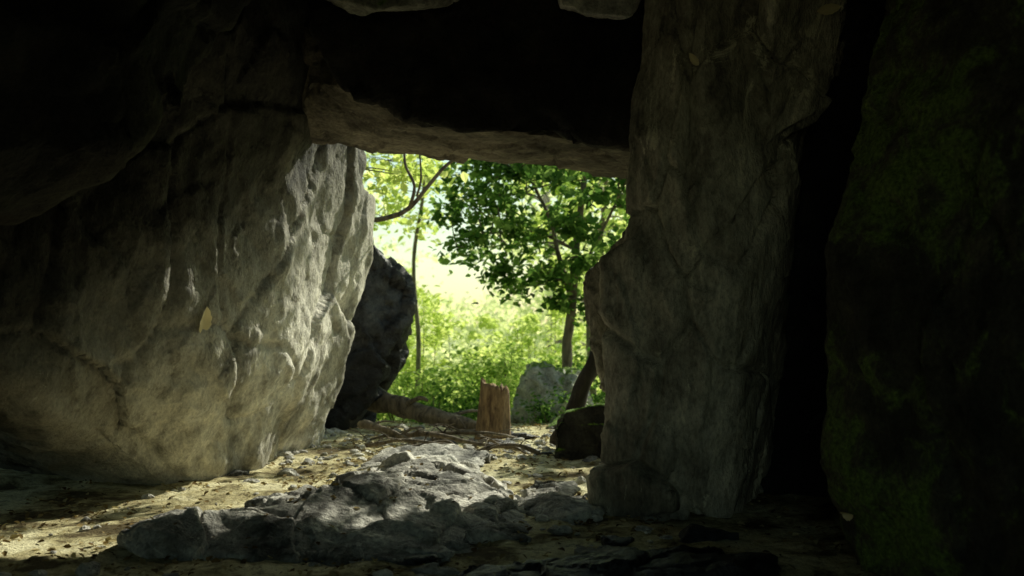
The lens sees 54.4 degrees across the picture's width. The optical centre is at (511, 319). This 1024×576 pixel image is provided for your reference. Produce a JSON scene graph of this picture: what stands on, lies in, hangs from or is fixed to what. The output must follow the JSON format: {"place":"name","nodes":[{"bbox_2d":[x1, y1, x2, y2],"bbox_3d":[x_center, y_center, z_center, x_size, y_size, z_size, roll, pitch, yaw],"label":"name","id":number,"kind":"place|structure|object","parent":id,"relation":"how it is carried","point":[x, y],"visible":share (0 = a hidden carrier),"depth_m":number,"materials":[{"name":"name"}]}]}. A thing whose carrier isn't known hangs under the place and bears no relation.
{"place":"outdoors","nodes":[
{"label":"outdoors","id":0,"kind":"place"},
{"bbox_2d":[0,328,874,575],"bbox_3d":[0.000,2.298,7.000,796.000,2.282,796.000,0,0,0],"label":"ground","id":1,"kind":"structure","parent":0,"point":[15,493],"depth_m":5.85,"materials":[{"name":"soil"}]},
{"bbox_2d":[0,0,376,485],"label":"leaning boulder","id":2,"kind":"object","parent":1,"relation":"on","point":[234,199],"visible":0.76,"depth_m":6.94,"materials":[{"name":"grey stone"}]},
{"bbox_2d":[199,308,211,328],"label":"dry leaf","id":3,"kind":"object","parent":2,"relation":"on","point":[206,318],"visible":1,"depth_m":6.98,"materials":[{"name":"yellow plant"}]},
{"bbox_2d":[118,452,541,566],"bbox_3d":[-0.639,1.211,6.021,1.791,0.613,3.023,0,0,28],"label":"rock slab","id":4,"kind":"object","parent":1,"relation":"on","point":[434,513],"visible":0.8,"depth_m":5.38,"materials":[{"name":"grey stone"}]},
{"bbox_2d":[0,424,672,575],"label":"pebbles","id":5,"kind":"object","parent":1,"relation":"on","point":[91,568],"visible":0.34,"depth_m":7.26,"materials":[{"name":"grey stone"}]},
{"bbox_2d":[325,242,414,429],"bbox_3d":[-2.348,0.298,11.976,2.502,2.555,2.432,0,0,0],"label":"dark boulder","id":6,"kind":"object","parent":1,"relation":"on","point":[379,355],"visible":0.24,"depth_m":10.98,"materials":[{"name":"grey stone"}]},
{"bbox_2d":[349,429,391,441],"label":"fallen branch","id":7,"kind":"object","parent":1,"relation":"on","point":[378,437],"visible":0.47,"depth_m":9.66,"materials":[{"name":"brown wood"}]},
{"bbox_2d":[357,420,421,443],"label":"fallen branch","id":8,"kind":"object","parent":1,"relation":"on","point":[361,425],"visible":0.94,"depth_m":9.60,"materials":[{"name":"brown wood"}]},
{"bbox_2d":[364,428,451,447],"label":"fallen branch","id":9,"kind":"object","parent":1,"relation":"on","point":[376,444],"visible":0.93,"depth_m":9.11,"materials":[{"name":"brown wood"}]},
{"bbox_2d":[371,149,467,222],"bbox_3d":[-2.361,-1.573,12.460,5.331,6.163,4.164,0,0,0],"label":"beech tree","id":10,"kind":"object","parent":1,"relation":"on","point":[409,168],"visible":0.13,"depth_m":11.43,"materials":[{"name":"green plant"}]},
{"bbox_2d":[402,555,436,563],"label":"floor rock","id":11,"kind":"object","parent":1,"relation":"on","point":[420,559],"visible":0.98,"depth_m":4.94,"materials":[{"name":"grey stone"}]},
{"bbox_2d":[408,436,431,442],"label":"floor rock","id":12,"kind":"object","parent":1,"relation":"on","point":[422,438],"visible":0.08,"depth_m":9.79,"materials":[{"name":"grey stone"}]},
{"bbox_2d":[370,152,470,388],"bbox_3d":[-1.810,-1.233,16.993,2.669,6.070,2.864,0,0,-11],"label":"sapling","id":13,"kind":"object","parent":1,"relation":"on","point":[405,221],"visible":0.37,"depth_m":16.97,"materials":[{"name":"green plant"}]},
{"bbox_2d":[366,390,477,428],"bbox_3d":[-1.153,0.922,11.064,2.409,0.591,0.702,0,0,22],"label":"fallen log","id":14,"kind":"object","parent":1,"relation":"on","point":[381,401],"visible":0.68,"depth_m":10.79,"materials":[{"name":"brown wood"}]},
{"bbox_2d":[392,544,455,562],"bbox_3d":[-0.449,1.208,5.121,0.336,0.114,0.194,0,0,0],"label":"floor rock","id":15,"kind":"object","parent":1,"relation":"on","point":[417,550],"visible":0.69,"depth_m":5.06,"materials":[{"name":"grey stone"}]},
{"bbox_2d":[351,444,498,469],"bbox_3d":[-0.697,1.203,8.373,1.177,0.301,1.020,0,0,0],"label":"floor rock","id":16,"kind":"object","parent":1,"relation":"on","point":[476,458],"visible":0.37,"depth_m":8.37,"materials":[{"name":"grey stone"}]},
{"bbox_2d":[372,361,479,421],"bbox_3d":[-1.530,1.046,14.358,2.281,1.073,2.310,0,0,0],"label":"shrub","id":17,"kind":"object","parent":1,"relation":"on","point":[418,391],"visible":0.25,"depth_m":13.90,"materials":[{"name":"green plant"}]},
{"bbox_2d":[417,425,441,440],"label":"fallen branch","id":18,"kind":"object","parent":1,"relation":"on","point":[433,439],"visible":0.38,"depth_m":9.59,"materials":[{"name":"brown wood"}]},
{"bbox_2d":[418,556,445,564],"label":"floor rock","id":19,"kind":"object","parent":1,"relation":"on","point":[439,560],"visible":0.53,"depth_m":4.99,"materials":[{"name":"grey stone"}]},
{"bbox_2d":[409,436,457,445],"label":"fallen branch","id":20,"kind":"object","parent":1,"relation":"on","point":[446,441],"visible":0.6,"depth_m":9.20,"materials":[{"name":"brown wood"}]},
{"bbox_2d":[412,565,458,574],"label":"floor rock","id":21,"kind":"object","parent":1,"relation":"on","point":[439,570],"visible":0.84,"depth_m":4.70,"materials":[{"name":"grey stone"}]},
{"bbox_2d":[0,421,881,575],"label":"leaf litter","id":22,"kind":"object","parent":1,"relation":"on","point":[331,572],"visible":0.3,"depth_m":5.72,"materials":[{"name":"brown plant"}]},
{"bbox_2d":[390,267,507,398],"bbox_3d":[-1.795,0.440,18.547,3.463,2.877,2.644,0,0,24],"label":"shrub","id":23,"kind":"object","parent":1,"relation":"on","point":[441,332],"visible":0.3,"depth_m":18.17,"materials":[{"name":"green plant"}]},
{"bbox_2d":[391,430,511,448],"bbox_3d":[-0.607,1.116,9.438,1.383,0.134,0.178,0,0,23],"label":"fallen branch","id":24,"kind":"object","parent":1,"relation":"on","point":[418,433],"visible":0.61,"depth_m":9.40,"materials":[{"name":"brown wood"}]},
{"bbox_2d":[433,418,484,437],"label":"fallen branch","id":25,"kind":"object","parent":1,"relation":"on","point":[478,434],"visible":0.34,"depth_m":9.91,"materials":[{"name":"brown wood"}]},
{"bbox_2d":[404,374,515,424],"bbox_3d":[-0.730,1.102,12.898,1.355,0.808,1.296,0,0,-34],"label":"shrub","id":26,"kind":"object","parent":1,"relation":"on","point":[472,415],"visible":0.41,"depth_m":12.79,"materials":[{"name":"green plant"}]},
{"bbox_2d":[398,335,529,419],"bbox_3d":[-0.603,0.947,15.208,2.211,1.427,1.930,0,0,0],"label":"shrub","id":27,"kind":"object","parent":1,"relation":"on","point":[499,367],"visible":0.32,"depth_m":14.96,"materials":[{"name":"green plant"}]},
{"bbox_2d":[425,423,517,437],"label":"fallen branch","id":28,"kind":"object","parent":1,"relation":"on","point":[447,432],"visible":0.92,"depth_m":9.78,"materials":[{"name":"brown wood"}]},
{"bbox_2d":[458,429,515,447],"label":"fallen branch","id":29,"kind":"object","parent":1,"relation":"on","point":[476,446],"visible":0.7,"depth_m":9.34,"materials":[{"name":"brown wood"}]},
{"bbox_2d":[465,528,514,544],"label":"floor rock","id":30,"kind":"object","parent":1,"relation":"on","point":[488,534],"visible":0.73,"depth_m":5.41,"materials":[{"name":"grey stone"}]},
{"bbox_2d":[474,377,510,439],"bbox_3d":[-0.200,0.915,10.144,0.393,0.669,0.278,0,0,0],"label":"tree stump","id":31,"kind":"object","parent":1,"relation":"on","point":[493,415],"visible":0.88,"depth_m":10.07,"materials":[{"name":"brown wood"}]},
{"bbox_2d":[370,149,631,403],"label":"distant woodland","id":32,"kind":"object","parent":1,"relation":"on","point":[507,306],"visible":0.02,"depth_m":40.60,"materials":[{"name":"green plant"}]},
{"bbox_2d":[477,439,525,453],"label":"fallen branch","id":33,"kind":"object","parent":1,"relation":"on","point":[485,447],"visible":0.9,"depth_m":8.82,"materials":[{"name":"brown wood"}]},
{"bbox_2d":[488,439,517,443],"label":"floor rock","id":34,"kind":"object","parent":1,"relation":"on","point":[506,441],"visible":0.39,"depth_m":9.49,"materials":[{"name":"grey stone"}]},
{"bbox_2d":[477,436,539,454],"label":"fallen branch","id":35,"kind":"object","parent":1,"relation":"on","point":[530,449],"visible":0.88,"depth_m":8.75,"materials":[{"name":"brown wood"}]},
{"bbox_2d":[507,438,519,441],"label":"floor rock","id":36,"kind":"object","parent":1,"relation":"on","point":[515,439],"visible":0.45,"depth_m":9.79,"materials":[{"name":"grey stone"}]},
{"bbox_2d":[510,433,538,439],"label":"floor rock","id":37,"kind":"object","parent":1,"relation":"on","point":[525,436],"visible":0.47,"depth_m":9.98,"materials":[{"name":"grey stone"}]},
{"bbox_2d":[456,334,593,412],"bbox_3d":[0.208,1.012,16.871,2.493,1.537,2.035,0,0,0],"label":"shrub","id":38,"kind":"object","parent":1,"relation":"on","point":[549,357],"visible":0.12,"depth_m":16.83,"materials":[{"name":"green plant"}]},
{"bbox_2d":[419,158,632,370],"bbox_3d":[0.570,-0.952,14.174,3.891,5.009,2.975,0,0,0],"label":"maple tree","id":39,"kind":"object","parent":1,"relation":"on","point":[510,226],"visible":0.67,"depth_m":13.88,"materials":[{"name":"green plant"}]},
{"bbox_2d":[460,251,604,404],"bbox_3d":[0.878,0.294,19.969,4.059,3.442,2.493,0,0,0],"label":"shrub","id":40,"kind":"object","parent":1,"relation":"on","point":[530,320],"visible":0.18,"depth_m":19.88,"materials":[{"name":"green plant"}]},
{"bbox_2d":[540,451,553,455],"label":"floor rock","id":41,"kind":"object","parent":1,"relation":"on","point":[545,453],"visible":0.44,"depth_m":8.81,"materials":[{"name":"grey stone"}]},
{"bbox_2d":[518,479,580,495],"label":"floor rock","id":42,"kind":"object","parent":1,"relation":"on","point":[568,487],"visible":0.52,"depth_m":6.87,"materials":[{"name":"grey stone"}]},
{"bbox_2d":[544,419,555,428],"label":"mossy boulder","id":43,"kind":"object","parent":1,"relation":"on","point":[553,424],"visible":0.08,"depth_m":11.04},
{"bbox_2d":[510,360,594,423],"bbox_3d":[0.549,1.110,13.383,1.162,1.168,1.450,0,0,0],"label":"mossy boulder","id":44,"kind":"object","parent":1,"relation":"on","point":[552,373],"visible":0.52,"depth_m":12.88,"materials":[{"name":"grey stone"}]},
{"bbox_2d":[515,383,596,423],"bbox_3d":[0.576,1.097,12.444,1.090,0.633,0.915,0,0,0],"label":"shrub","id":45,"kind":"object","parent":1,"relation":"on","point":[545,413],"visible":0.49,"depth_m":12.47,"materials":[{"name":"green plant"}]},
{"bbox_2d":[521,488,601,526],"bbox_3d":[0.271,1.200,6.217,0.555,0.240,0.981,0,0,0],"label":"floor rock","id":46,"kind":"object","parent":1,"relation":"on","point":[570,509],"visible":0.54,"depth_m":6.05,"materials":[{"name":"grey stone"}]},
{"bbox_2d":[491,167,632,404],"bbox_3d":[1.717,-1.552,17.669,4.229,6.713,4.022,0,0,0],"label":"sapling","id":47,"kind":"object","parent":1,"relation":"on","point":[603,219],"visible":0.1,"depth_m":17.77,"materials":[{"name":"green plant"}]},
{"bbox_2d":[549,351,594,444],"bbox_3d":[0.626,0.719,9.353,0.567,0.998,0.208,0,0,-10],"label":"leaning log","id":48,"kind":"object","parent":1,"relation":"on","point":[584,382],"visible":0.48,"depth_m":9.30,"materials":[{"name":"brown plant"}]},
{"bbox_2d":[555,405,603,459],"bbox_3d":[0.802,1.036,8.773,0.884,0.617,0.735,0,0,0],"label":"moss topped rock","id":49,"kind":"object","parent":1,"relation":"on","point":[578,433],"visible":0.37,"depth_m":8.49,"materials":[{"name":"black stone"}]},
{"bbox_2d":[572,346,604,405],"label":"shrub","id":50,"kind":"object","parent":1,"relation":"on","point":[598,397],"visible":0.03,"depth_m":14.66,"materials":[{"name":"green plant"}]},
{"bbox_2d":[573,545,621,554],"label":"floor rock","id":51,"kind":"object","parent":1,"relation":"on","point":[577,549],"visible":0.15,"depth_m":5.07,"materials":[{"name":"grey stone"}]},
{"bbox_2d":[601,535,632,547],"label":"floor rock","id":52,"kind":"object","parent":1,"relation":"on","point":[618,541],"visible":0.85,"depth_m":5.23,"materials":[{"name":"grey stone"}]},
{"bbox_2d":[455,539,779,575],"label":"floor rock","id":53,"kind":"object","parent":1,"relation":"on","point":[648,557],"visible":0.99,"depth_m":4.64,"materials":[{"name":"grey stone"}]},
{"bbox_2d":[678,525,738,543],"bbox_3d":[1.062,1.189,5.476,0.361,0.121,0.262,0,0,0],"label":"floor rock","id":54,"kind":"object","parent":1,"relation":"on","point":[691,534],"visible":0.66,"depth_m":5.40,"materials":[{"name":"grey stone"}]},
{"bbox_2d":[595,0,850,518],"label":"standing stone","id":55,"kind":"object","parent":1,"relation":"on","point":[693,343],"visible":0.94,"depth_m":5.99,"materials":[{"name":"stone"}]},
{"bbox_2d":[585,223,630,390],"bbox_3d":[0.911,0.118,7.061,0.811,1.594,0.507,0,0,0],"label":"overhanging rock","id":56,"kind":"object","parent":55,"relation":"attached to","point":[596,295],"visible":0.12,"depth_m":6.91,"materials":[{"name":"stone"}]},
{"bbox_2d":[687,56,695,66],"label":"dry leaf","id":57,"kind":"object","parent":55,"relation":"attached to","point":[691,62],"visible":1,"depth_m":5.88,"materials":[{"name":"brown plant"}]},
{"bbox_2d":[818,3,839,14],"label":"dry leaf","id":58,"kind":"object","parent":55,"relation":"attached to","point":[829,8],"visible":1,"depth_m":5.96,"materials":[{"name":"brown plant"}]},
{"bbox_2d":[762,0,889,497],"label":"cave wall","id":59,"kind":"structure","parent":1,"relation":"on","point":[801,408],"depth_m":6.84,"materials":[{"name":"black stone"}]},
{"bbox_2d":[299,26,624,175],"bbox_3d":[-0.052,-1.739,7.456,3.358,1.346,1.133,0,0,0],"label":"capstone","id":60,"kind":"object","parent":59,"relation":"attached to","point":[338,116],"visible":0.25,"depth_m":7.31,"materials":[{"name":"grey stone"}]},
{"bbox_2d":[819,0,1023,575],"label":"mossy cave wall","id":61,"kind":"structure","parent":1,"relation":"on","point":[921,462],"depth_m":4.31,"materials":[{"name":"stone"}]},
{"bbox_2d":[839,510,854,520],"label":"dry leaf","id":62,"kind":"object","parent":61,"relation":"attached to","point":[846,515],"visible":1,"depth_m":4.80,"materials":[{"name":"brown plant"}]},
{"bbox_3d":[-4.690,-0.859,1.217,2.870,4.789,8.635,0,0,0],"label":"cave wall","id":63,"kind":"object","parent":1,"relation":"on","visible":0},
{"bbox_2d":[0,0,264,211],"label":"cave roof rock","id":64,"kind":"object","parent":63,"relation":"attached to","point":[91,91],"visible":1,"depth_m":4.39,"materials":[{"name":"grey stone"}]},
{"bbox_2d":[369,149,622,327],"label":"sky","id":65,"kind":"structure","parent":0,"point":[456,283],"materials":[{"name":"white"}]},
{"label":"cave roof rock","id":66,"kind":"object","parent":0,"visible":0},
{"bbox_2d":[326,0,455,15],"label":"hanging rock","id":67,"kind":"object","parent":66,"relation":"hanging from","point":[390,7],"visible":0.81,"depth_m":6.11,"materials":[{"name":"grey stone"}]},
{"bbox_2d":[307,0,636,148],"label":"roof block","id":68,"kind":"structure","parent":66,"relation":"attached to","point":[551,68],"depth_m":6.48,"materials":[{"name":"black stone"}]},
{"bbox_2d":[559,0,638,22],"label":"hanging rock","id":69,"kind":"object","parent":66,"relation":"hanging from","point":[612,11],"visible":0.8,"depth_m":6.21,"materials":[{"name":"grey stone"}]}
]}

